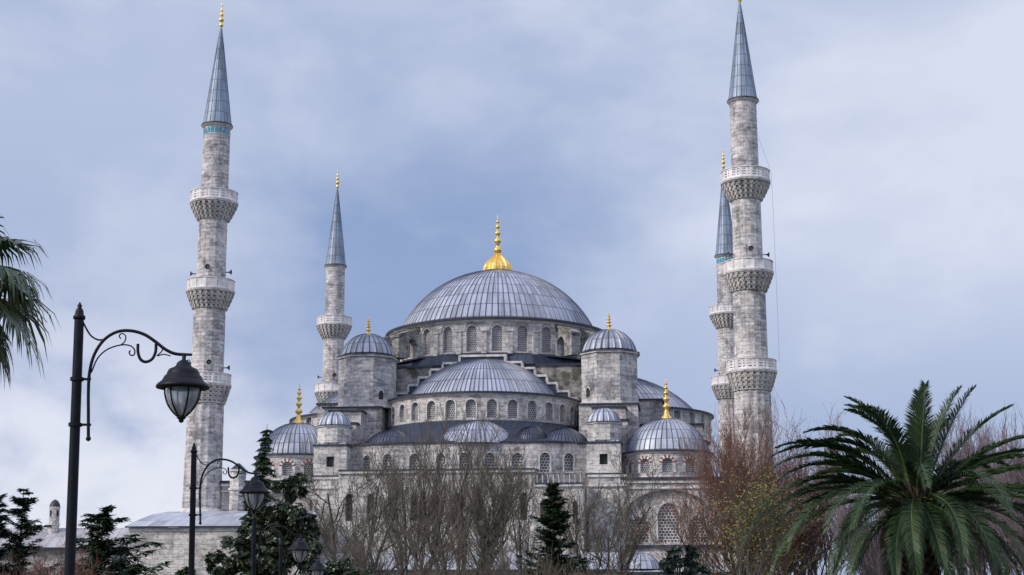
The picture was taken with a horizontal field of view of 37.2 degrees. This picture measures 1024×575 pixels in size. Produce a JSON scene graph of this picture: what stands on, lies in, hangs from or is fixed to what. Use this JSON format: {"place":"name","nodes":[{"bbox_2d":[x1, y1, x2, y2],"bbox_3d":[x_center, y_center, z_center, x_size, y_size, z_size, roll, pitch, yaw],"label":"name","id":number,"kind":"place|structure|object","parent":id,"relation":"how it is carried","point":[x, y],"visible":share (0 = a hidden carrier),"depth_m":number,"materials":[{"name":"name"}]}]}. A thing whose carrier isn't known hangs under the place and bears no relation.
{"place":"outdoors","nodes":[
{"label":"outdoors","id":0,"kind":"place"},
{"bbox_2d":[0,0,1023,574],"label":"sky","id":1,"kind":"structure","parent":0,"point":[596,133],"materials":[{"name":"blue"}]},
{"bbox_3d":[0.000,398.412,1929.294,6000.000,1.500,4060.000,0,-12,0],"label":"ground","id":2,"kind":"structure","parent":0,"visible":0},
{"bbox_2d":[0,493,16,574],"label":"cedar tree","id":3,"kind":"object","parent":2,"relation":"on","point":[4,533],"visible":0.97,"depth_m":57.39,"materials":[{"name":"green plant"}]},
{"bbox_2d":[0,215,60,391],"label":"fan palm","id":4,"kind":"object","parent":2,"relation":"on","point":[14,313],"visible":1,"depth_m":26.94,"materials":[{"name":"green plant"}]},
{"bbox_2d":[0,488,61,574],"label":"cedar tree","id":5,"kind":"object","parent":2,"relation":"on","point":[25,527],"visible":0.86,"depth_m":61.12,"materials":[{"name":"green plant"}]},
{"bbox_2d":[0,541,92,574],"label":"bare bush","id":6,"kind":"object","parent":2,"relation":"on","point":[38,567],"visible":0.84,"depth_m":54.31,"materials":[{"name":"brown plant"}]},
{"bbox_2d":[1,534,113,574],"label":"bare bush","id":7,"kind":"object","parent":2,"relation":"on","point":[62,570],"visible":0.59,"depth_m":59.10,"materials":[{"name":"brown plant"}]},
{"bbox_2d":[0,499,129,574],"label":"hall","id":8,"kind":"structure","parent":2,"relation":"on","point":[52,537],"depth_m":173.60,"materials":[{"name":"stone"}]},
{"bbox_2d":[81,554,139,574],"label":"evergreen shrub","id":9,"kind":"object","parent":2,"relation":"on","point":[122,557],"visible":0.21,"depth_m":70.62,"materials":[{"name":"green plant"}]},
{"bbox_2d":[63,504,173,574],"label":"cedar tree","id":10,"kind":"object","parent":2,"relation":"on","point":[104,521],"visible":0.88,"depth_m":64.88,"materials":[{"name":"green plant"}]},
{"bbox_2d":[64,302,209,574],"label":"street lamp","id":11,"kind":"object","parent":2,"relation":"on","point":[182,384],"visible":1,"depth_m":15.51,"materials":[{"name":"metal"}]},
{"bbox_2d":[173,566,196,574],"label":"evergreen shrub","id":12,"kind":"object","parent":2,"relation":"on","point":[184,571],"visible":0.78,"depth_m":60.82,"materials":[{"name":"green plant"}]},
{"bbox_2d":[178,5,238,527],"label":"minaret","id":13,"kind":"object","parent":2,"relation":"on","point":[210,290],"visible":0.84,"depth_m":166.81,"materials":[{"name":"stone"}]},
{"bbox_2d":[125,511,325,574],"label":"stone annex","id":14,"kind":"object","parent":2,"relation":"on","point":[169,531],"visible":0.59,"depth_m":152.15,"materials":[{"name":"stone"}]},
{"bbox_2d":[188,443,269,574],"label":"street lamp","id":15,"kind":"object","parent":2,"relation":"on","point":[254,490],"visible":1,"depth_m":26.72,"materials":[{"name":"metal"}]},
{"bbox_2d":[225,429,282,574],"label":"fir tree","id":16,"kind":"object","parent":2,"relation":"on","point":[262,458],"visible":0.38,"depth_m":91.50,"materials":[{"name":"green plant"}]},
{"bbox_2d":[203,472,323,574],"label":"evergreen magnolia","id":17,"kind":"object","parent":2,"relation":"on","point":[290,517],"visible":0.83,"depth_m":66.75,"materials":[{"name":"green plant"}]},
{"bbox_2d":[251,514,310,574],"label":"street lamp","id":18,"kind":"object","parent":2,"relation":"on","point":[299,548],"visible":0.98,"depth_m":35.93,"materials":[{"name":"metal"}]},
{"bbox_2d":[278,539,326,574],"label":"street lamp","id":19,"kind":"object","parent":2,"relation":"on","point":[317,567],"visible":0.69,"depth_m":44.22,"materials":[{"name":"metal"}]},
{"bbox_2d":[314,171,351,402],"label":"minaret","id":20,"kind":"object","parent":2,"relation":"on","point":[333,326],"visible":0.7,"depth_m":227.47,"materials":[{"name":"stone"}]},
{"bbox_2d":[306,557,373,574],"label":"evergreen shrub","id":21,"kind":"object","parent":2,"relation":"on","point":[341,566],"visible":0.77,"depth_m":58.77,"materials":[{"name":"green plant"}]},
{"bbox_2d":[267,424,462,574],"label":"bare tree","id":22,"kind":"object","parent":2,"relation":"on","point":[374,500],"visible":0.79,"depth_m":114.83,"materials":[{"name":"grey plant"}]},
{"bbox_2d":[288,478,493,574],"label":"bare tree","id":23,"kind":"object","parent":2,"relation":"on","point":[361,556],"visible":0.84,"depth_m":102.38,"materials":[{"name":"grey plant"}]},
{"bbox_2d":[343,421,481,574],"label":"bare tree","id":24,"kind":"object","parent":2,"relation":"on","point":[404,540],"visible":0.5,"depth_m":123.38,"materials":[{"name":"grey plant"}]},
{"bbox_2d":[385,539,497,574],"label":"bare bush","id":25,"kind":"object","parent":2,"relation":"on","point":[436,570],"visible":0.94,"depth_m":92.89,"materials":[{"name":"brown plant"}]},
{"bbox_2d":[370,380,537,574],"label":"bare tree","id":26,"kind":"object","parent":2,"relation":"on","point":[456,512],"visible":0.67,"depth_m":119.70,"materials":[{"name":"brown plant"}]},
{"bbox_2d":[220,215,729,574],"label":"mosque","id":27,"kind":"structure","parent":2,"relation":"on","point":[551,366],"depth_m":170.52,"materials":[{"name":"grey stone"}]},
{"bbox_2d":[445,534,556,574],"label":"bare bush","id":28,"kind":"object","parent":2,"relation":"on","point":[501,565],"visible":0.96,"depth_m":91.58,"materials":[{"name":"brown plant"}]},
{"bbox_2d":[429,437,622,574],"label":"bare tree","id":29,"kind":"object","parent":2,"relation":"on","point":[481,532],"visible":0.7,"depth_m":116.63,"materials":[{"name":"brown plant"}]},
{"bbox_2d":[497,482,599,574],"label":"fir tree","id":30,"kind":"object","parent":2,"relation":"on","point":[554,518],"visible":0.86,"depth_m":96.37,"materials":[{"name":"green plant"}]},
{"bbox_2d":[528,545,643,574],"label":"bare bush","id":31,"kind":"object","parent":2,"relation":"on","point":[570,572],"visible":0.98,"depth_m":90.01,"materials":[{"name":"brown plant"}]},
{"bbox_2d":[524,434,667,574],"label":"bare tree","id":32,"kind":"object","parent":2,"relation":"on","point":[616,527],"visible":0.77,"depth_m":106.23,"materials":[{"name":"brown plant"}]},
{"bbox_2d":[654,543,711,574],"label":"evergreen shrub","id":33,"kind":"object","parent":2,"relation":"on","point":[668,563],"visible":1,"depth_m":78.68,"materials":[{"name":"green plant"}]},
{"bbox_2d":[709,154,734,565],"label":"minaret","id":34,"kind":"object","parent":2,"relation":"on","point":[721,314],"visible":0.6,"depth_m":220.49,"materials":[{"name":"stone"}]},
{"bbox_2d":[617,461,832,574],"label":"yellow tree","id":35,"kind":"object","parent":2,"relation":"on","point":[766,547],"visible":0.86,"depth_m":83.03,"materials":[{"name":"grey plant"}]},
{"bbox_2d":[720,0,782,574],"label":"minaret","id":36,"kind":"object","parent":2,"relation":"on","point":[748,274],"visible":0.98,"depth_m":161.49,"materials":[{"name":"stone"}]},
{"bbox_2d":[649,386,885,574],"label":"russet tree","id":37,"kind":"object","parent":2,"relation":"on","point":[727,465],"visible":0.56,"depth_m":90.11,"materials":[{"name":"brown plant"}]},
{"bbox_2d":[716,443,874,574],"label":"russet tree","id":38,"kind":"object","parent":2,"relation":"on","point":[814,566],"visible":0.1,"depth_m":94.90,"materials":[{"name":"brown plant"}]},
{"bbox_2d":[825,465,893,574],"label":"winter tree","id":39,"kind":"object","parent":2,"relation":"on","point":[870,559],"visible":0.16,"depth_m":86.03,"materials":[{"name":"brown plant"}]},
{"bbox_2d":[740,379,1023,574],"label":"date palm","id":40,"kind":"object","parent":2,"relation":"on","point":[919,515],"visible":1,"depth_m":36.16,"materials":[{"name":"green plant"}]},
{"bbox_2d":[882,392,1023,574],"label":"winter tree","id":41,"kind":"object","parent":2,"relation":"on","point":[985,561],"visible":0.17,"depth_m":76.22,"materials":[{"name":"brown plant"}]},
{"bbox_2d":[958,400,1023,574],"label":"winter tree","id":42,"kind":"object","parent":2,"relation":"on","point":[1018,477],"visible":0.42,"depth_m":71.36,"materials":[{"name":"brown plant"}]}
]}

